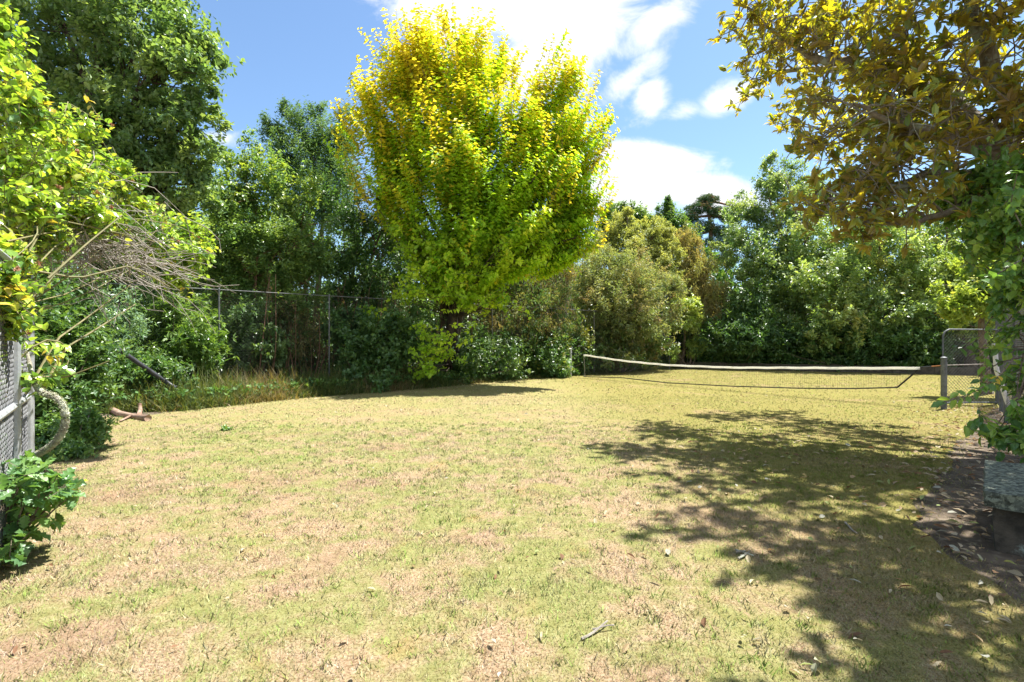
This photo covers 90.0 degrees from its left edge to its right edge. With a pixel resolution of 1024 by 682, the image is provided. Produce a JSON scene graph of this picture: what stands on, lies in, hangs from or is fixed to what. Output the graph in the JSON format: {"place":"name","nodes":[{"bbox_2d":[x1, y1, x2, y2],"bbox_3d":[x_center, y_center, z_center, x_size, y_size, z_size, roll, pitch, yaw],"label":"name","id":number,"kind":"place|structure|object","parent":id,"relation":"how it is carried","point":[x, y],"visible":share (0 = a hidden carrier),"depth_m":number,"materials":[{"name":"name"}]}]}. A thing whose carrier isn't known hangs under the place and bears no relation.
{"place":"outdoors","nodes":[
{"label":"outdoors","id":0,"kind":"place"},
{"bbox_2d":[0,368,1023,681],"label":"lawn","id":1,"kind":"structure","parent":0,"point":[706,550],"depth_m":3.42,"materials":[{"name":"green plant"}]},
{"bbox_2d":[0,448,87,568],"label":"oak sapling","id":2,"kind":"object","parent":1,"relation":"on","point":[37,492],"visible":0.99,"depth_m":3.21,"materials":[{"name":"green plant"}]},
{"bbox_2d":[35,401,121,464],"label":"sprawling shrub","id":3,"kind":"object","parent":1,"relation":"on","point":[86,434],"visible":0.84,"depth_m":6.44,"materials":[{"name":"green plant"}]},
{"bbox_2d":[219,424,233,430],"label":"green weed","id":4,"kind":"object","parent":1,"relation":"on","point":[225,427],"visible":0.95,"depth_m":7.97,"materials":[{"name":"green plant"}]},
{"bbox_2d":[569,349,571,376],"bbox_3d":[2.300,0.895,20.060,0.103,1.210,0.088,0,0,38],"label":"net post","id":5,"kind":"object","parent":1,"relation":"on","point":[570,352],"visible":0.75,"depth_m":20.03,"materials":[{"name":"metal"}]},
{"bbox_2d":[581,620,613,639],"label":"dry twig","id":6,"kind":"object","parent":1,"relation":"on","point":[595,630],"visible":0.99,"depth_m":2.45,"materials":[{"name":"beige wood"}]},
{"bbox_2d":[735,549,753,558],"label":"lichen twig","id":7,"kind":"object","parent":1,"relation":"on","point":[742,555],"visible":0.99,"depth_m":3.31,"materials":[{"name":"grey plant"}]},
{"bbox_2d":[810,657,821,672],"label":"pale leaf","id":8,"kind":"object","parent":1,"relation":"on","point":[813,666],"visible":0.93,"depth_m":2.16,"materials":[{"name":"beige plant"}]},
{"bbox_2d":[940,357,947,408],"bbox_3d":[8.840,0.910,10.480,0.125,1.180,0.115,0,0,-42],"label":"net post","id":9,"kind":"object","parent":1,"relation":"on","point":[943,364],"visible":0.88,"depth_m":10.44,"materials":[{"name":"metal"}]},
{"bbox_2d":[573,353,992,388],"bbox_3d":[5.823,0.913,14.993,1.729,0.902,12.225,0,0,-43],"label":"tennis net","id":10,"kind":"object","parent":9,"relation":"attached to","point":[916,369],"visible":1,"depth_m":13.74,"materials":[{"name":"canvas"},{"name":"black plastic"}]},
{"bbox_2d":[926,246,1023,393],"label":"yellow green tree","id":11,"kind":"object","parent":1,"relation":"on","point":[964,303],"visible":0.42,"depth_m":12.80,"materials":[{"name":"green plant"}]},
{"bbox_2d":[1,359,1023,606],"bbox_3d":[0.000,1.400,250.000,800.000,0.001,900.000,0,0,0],"label":"ground","id":12,"kind":"structure","parent":0,"point":[989,553],"depth_m":4.08,"materials":[{"name":"soil"}]},
{"bbox_2d":[0,249,34,564],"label":"pipe frame fence","id":13,"kind":"object","parent":12,"relation":"on","point":[15,406],"visible":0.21,"depth_m":3.53,"materials":[{"name":"metal"}]},
{"bbox_2d":[1,247,145,459],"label":"leafy shrub","id":14,"kind":"object","parent":12,"relation":"on","point":[83,389],"visible":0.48,"depth_m":7.90,"materials":[{"name":"green plant"}]},
{"bbox_2d":[0,0,234,457],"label":"climbing rose","id":15,"kind":"object","parent":12,"relation":"on","point":[33,180],"visible":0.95,"depth_m":4.31,"materials":[{"name":"green plant"}]},
{"bbox_2d":[78,277,159,363],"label":"silver fern shrub","id":16,"kind":"object","parent":12,"relation":"on","point":[125,323],"visible":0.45,"depth_m":10.93,"materials":[{"name":"green plant"}]},
{"bbox_2d":[0,0,244,348],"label":"oak tree","id":17,"kind":"object","parent":12,"relation":"on","point":[179,52],"visible":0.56,"depth_m":12.32,"materials":[{"name":"green plant"}]},
{"bbox_2d":[99,336,176,389],"bbox_3d":[-7.535,0.402,10.245,0.106,1.239,1.427,0,0,43],"label":"black pipe","id":18,"kind":"object","parent":12,"relation":"on","point":[147,368],"visible":0.63,"depth_m":10.36,"materials":[{"name":"plastic"}]},
{"bbox_2d":[97,332,199,396],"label":"corner shrub","id":19,"kind":"object","parent":12,"relation":"on","point":[129,366],"visible":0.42,"depth_m":10.76,"materials":[{"name":"green plant"}]},
{"bbox_2d":[121,286,239,384],"bbox_3d":[-8.187,0.008,12.567,2.982,2.864,2.418,0,0,0],"label":"rhododendron shrub","id":20,"kind":"object","parent":12,"relation":"on","point":[185,339],"visible":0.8,"depth_m":12.15,"materials":[{"name":"green plant"}]},
{"bbox_2d":[148,187,324,316],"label":"background tree","id":21,"kind":"object","parent":12,"relation":"on","point":[249,213],"visible":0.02,"depth_m":23.51,"materials":[{"name":"green plant"}]},
{"bbox_2d":[205,289,293,384],"bbox_3d":[-7.110,0.012,14.021,2.428,2.863,2.182,0,0,0],"label":"glossy shrub","id":22,"kind":"object","parent":12,"relation":"on","point":[255,343],"visible":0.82,"depth_m":13.66,"materials":[{"name":"green plant"}]},
{"bbox_2d":[171,124,348,373],"bbox_3d":[-7.923,-2.620,15.904,5.541,8.162,3.754,0,0,0],"label":"broadleaf tree","id":23,"kind":"object","parent":12,"relation":"on","point":[271,185],"visible":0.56,"depth_m":15.61,"materials":[{"name":"green plant"}]},
{"bbox_2d":[193,200,340,352],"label":"lilac tree","id":24,"kind":"object","parent":12,"relation":"on","point":[282,272],"visible":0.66,"depth_m":14.70,"materials":[{"name":"green plant"}]},
{"bbox_2d":[250,275,344,374],"bbox_3d":[-6.401,-0.280,15.101,3.082,3.453,2.409,0,0,0],"label":"brown twiggy shrub","id":25,"kind":"object","parent":12,"relation":"on","point":[304,340],"visible":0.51,"depth_m":14.94,"materials":[{"name":"green plant"}]},
{"bbox_2d":[253,94,360,348],"bbox_3d":[-8.569,-4.501,21.576,5.142,12.035,3.991,0,0,0],"label":"tall slender tree","id":26,"kind":"object","parent":12,"relation":"on","point":[312,145],"visible":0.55,"depth_m":21.38,"materials":[{"name":"green plant"}]},
{"bbox_2d":[228,266,482,380],"bbox_3d":[-4.393,-0.365,16.399,8.264,3.600,2.717,0,0,-39],"label":"brush thicket","id":27,"kind":"object","parent":12,"relation":"on","point":[295,343],"visible":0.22,"depth_m":14.80,"materials":[{"name":"green plant"}]},
{"bbox_2d":[57,271,667,385],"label":"undergrowth","id":28,"kind":"object","parent":12,"relation":"on","point":[268,370],"visible":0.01,"depth_m":15.94,"materials":[{"name":"green plant"}]},
{"bbox_2d":[75,281,669,384],"bbox_3d":[-0.793,0.085,18.168,22.375,2.830,0.048,0,0,-40],"label":"chain link fence","id":29,"kind":"object","parent":12,"relation":"on","point":[219,314],"visible":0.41,"depth_m":14.22,"materials":[{"name":"metal"}]},
{"bbox_2d":[312,159,436,371],"bbox_3d":[-5.165,-2.475,18.006,5.027,7.975,3.588,0,0,0],"label":"dark evergreen tree","id":30,"kind":"object","parent":12,"relation":"on","point":[347,259],"visible":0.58,"depth_m":17.67,"materials":[{"name":"green plant"}]},
{"bbox_2d":[315,300,444,393],"bbox_3d":[-4.058,0.082,15.326,3.066,2.800,3.658,0,0,37],"label":"ivy covered shrub","id":31,"kind":"object","parent":12,"relation":"on","point":[360,351],"visible":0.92,"depth_m":14.74,"materials":[{"name":"green plant"}]},
{"bbox_2d":[92,358,678,413],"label":"long grass","id":32,"kind":"structure","parent":12,"relation":"on","point":[210,394],"depth_m":12.15,"materials":[{"name":"green plant"}]},
{"bbox_2d":[314,211,581,338],"bbox_3d":[-2.914,-2.404,23.344,14.334,8.064,8.501,0,0,0],"label":"background tree","id":33,"kind":"object","parent":12,"relation":"on","point":[436,317],"visible":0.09,"depth_m":22.86,"materials":[{"name":"green plant"}]},
{"bbox_2d":[321,2,620,383],"bbox_3d":[-1.271,-4.837,15.983,9.532,12.797,5.027,0,0,0],"label":"golden elm tree","id":34,"kind":"object","parent":12,"relation":"on","point":[493,239],"visible":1,"depth_m":15.50,"materials":[{"name":"yellow plant"}]},
{"bbox_2d":[434,314,533,383],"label":"shade shrub","id":35,"kind":"object","parent":12,"relation":"on","point":[480,352],"visible":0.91,"depth_m":17.43,"materials":[{"name":"green plant"}]},
{"bbox_2d":[2,370,1023,675],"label":"fallen leaves","id":36,"kind":"object","parent":12,"relation":"on","point":[882,504],"depth_m":4.77,"materials":[{"name":"brown plant"}]},
{"bbox_2d":[438,262,594,365],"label":"tea tree","id":37,"kind":"object","parent":12,"relation":"on","point":[549,298],"visible":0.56,"depth_m":19.70,"materials":[{"name":"green plant"}]},
{"bbox_2d":[57,244,1023,369],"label":"woodland","id":38,"kind":"object","parent":12,"relation":"on","point":[722,275],"depth_m":29.49,"materials":[{"name":"green plant"}]},
{"bbox_2d":[499,321,596,378],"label":"creeper shrub","id":39,"kind":"object","parent":12,"relation":"on","point":[550,365],"visible":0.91,"depth_m":19.69,"materials":[{"name":"green plant"}]},
{"bbox_2d":[554,237,691,353],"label":"grey green tree","id":40,"kind":"object","parent":12,"relation":"on","point":[602,293],"visible":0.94,"depth_m":22.50,"materials":[{"name":"green plant"}]},
{"bbox_2d":[585,199,662,301],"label":"shooting tree","id":41,"kind":"object","parent":12,"relation":"on","point":[640,213],"visible":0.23,"depth_m":35.57,"materials":[{"name":"green plant"}]},
{"bbox_2d":[570,298,687,371],"bbox_3d":[5.131,-0.276,23.450,5.757,3.453,4.222,0,0,-29],"label":"climber shrub","id":42,"kind":"object","parent":12,"relation":"on","point":[635,349],"visible":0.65,"depth_m":22.52,"materials":[{"name":"green plant"}]},
{"bbox_2d":[583,206,686,313],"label":"pittosporum tree","id":43,"kind":"object","parent":12,"relation":"on","point":[659,240],"visible":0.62,"depth_m":26.18,"materials":[{"name":"green plant"}]},
{"bbox_2d":[653,193,704,297],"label":"shooting tree","id":44,"kind":"object","parent":12,"relation":"on","point":[668,210],"visible":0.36,"depth_m":36.63,"materials":[{"name":"green plant"}]},
{"bbox_2d":[667,290,704,367],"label":"round tree","id":45,"kind":"object","parent":12,"relation":"on","point":[692,303],"visible":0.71,"depth_m":25.68,"materials":[{"name":"green plant"}]},
{"bbox_2d":[666,335,708,368],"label":"sapling shrub","id":46,"kind":"object","parent":12,"relation":"on","point":[692,344],"visible":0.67,"depth_m":25.77,"materials":[{"name":"green plant"}]},
{"bbox_2d":[651,316,725,366],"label":"bush","id":47,"kind":"object","parent":12,"relation":"on","point":[678,337],"visible":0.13,"depth_m":26.94,"materials":[{"name":"green plant"}]},
{"bbox_2d":[658,219,734,361],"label":"weeping tree","id":48,"kind":"object","parent":12,"relation":"on","point":[695,274],"visible":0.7,"depth_m":27.33,"materials":[{"name":"green plant"}]},
{"bbox_2d":[681,193,744,281],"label":"pine tree","id":49,"kind":"object","parent":12,"relation":"on","point":[707,202],"visible":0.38,"depth_m":39.59,"materials":[{"name":"green plant"}]},
{"bbox_2d":[689,281,804,363],"bbox_3d":[11.545,-0.778,25.430,5.375,4.559,4.277,0,0,0],"label":"dark hedge shrub","id":50,"kind":"object","parent":12,"relation":"on","point":[739,334],"visible":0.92,"depth_m":24.91,"materials":[{"name":"green plant"}]},
{"bbox_2d":[707,149,847,353],"bbox_3d":[14.817,-4.569,27.818,8.279,12.384,6.223,0,0,-40],"label":"tall leafy tree","id":51,"kind":"object","parent":12,"relation":"on","point":[756,267],"visible":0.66,"depth_m":27.24,"materials":[{"name":"green plant"}]},
{"bbox_2d":[692,350,956,366],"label":"ivy ground cover","id":52,"kind":"object","parent":12,"relation":"on","point":[767,358],"visible":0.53,"depth_m":23.34,"materials":[{"name":"green plant"}]},
{"bbox_2d":[691,362,973,374],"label":"retaining wall","id":53,"kind":"structure","parent":12,"relation":"on","point":[929,370],"depth_m":22.99,"materials":[{"name":"concrete"}]},
{"bbox_2d":[707,218,959,320],"bbox_3d":[19.762,-3.344,31.269,15.349,9.917,8.691,0,0,23],"label":"background tree","id":54,"kind":"object","parent":12,"relation":"on","point":[833,250],"visible":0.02,"depth_m":30.57,"materials":[{"name":"green plant"}]},
{"bbox_2d":[760,307,962,371],"bbox_3d":[15.740,0.055,23.600,7.844,3.123,3.906,0,0,35],"label":"shadow shrub","id":55,"kind":"object","parent":12,"relation":"on","point":[927,343],"visible":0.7,"depth_m":22.59,"materials":[{"name":"green plant"}]},
{"bbox_2d":[706,0,1023,258],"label":"magnolia tree","id":56,"kind":"object","parent":12,"relation":"on","point":[959,120],"visible":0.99,"depth_m":6.72,"materials":[{"name":"yellow plant"}]},
{"bbox_2d":[776,200,974,357],"bbox_3d":[17.399,-2.859,24.220,9.684,8.759,6.122,0,0,0],"label":"sunlit broadleaf tree","id":57,"kind":"object","parent":12,"relation":"on","point":[896,275],"visible":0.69,"depth_m":23.29,"materials":[{"name":"green plant"}]},
{"bbox_2d":[891,160,1023,370],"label":"shady broadleaf tree","id":58,"kind":"object","parent":12,"relation":"on","point":[924,308],"visible":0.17,"depth_m":22.70,"materials":[{"name":"green plant"}]},
{"bbox_2d":[918,136,1023,462],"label":"flowering cherry shrub","id":59,"kind":"object","parent":12,"relation":"on","point":[999,237],"visible":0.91,"depth_m":5.55,"materials":[{"name":"green plant"}]},
{"bbox_2d":[993,343,1009,406],"bbox_3d":[8.410,0.727,8.745,0.460,1.371,0.074,0,0,-8],"label":"white stake","id":60,"kind":"object","parent":12,"relation":"on","point":[996,368],"visible":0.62,"depth_m":8.71,"materials":[{"name":"paint"}]},
{"bbox_2d":[983,460,1023,556],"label":"stone bench","id":61,"kind":"object","parent":12,"relation":"on","point":[1003,489],"visible":0.97,"depth_m":3.40,"materials":[{"name":"grey stone"}]},
{"bbox_2d":[995,244,1023,430],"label":"side fence","id":62,"kind":"object","parent":12,"relation":"on","point":[1001,402],"visible":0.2,"depth_m":8.75,"materials":[{"name":"metal"}]},
{"bbox_2d":[942,329,996,403],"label":"gate","id":63,"kind":"structure","parent":62,"relation":"attached to","point":[943,345],"depth_m":11.13,"materials":[{"name":"metal"}]},
{"bbox_2d":[2,0,1023,306],"label":"sky","id":64,"kind":"structure","parent":0,"point":[666,87],"materials":[{"name":"blue"}]}
]}

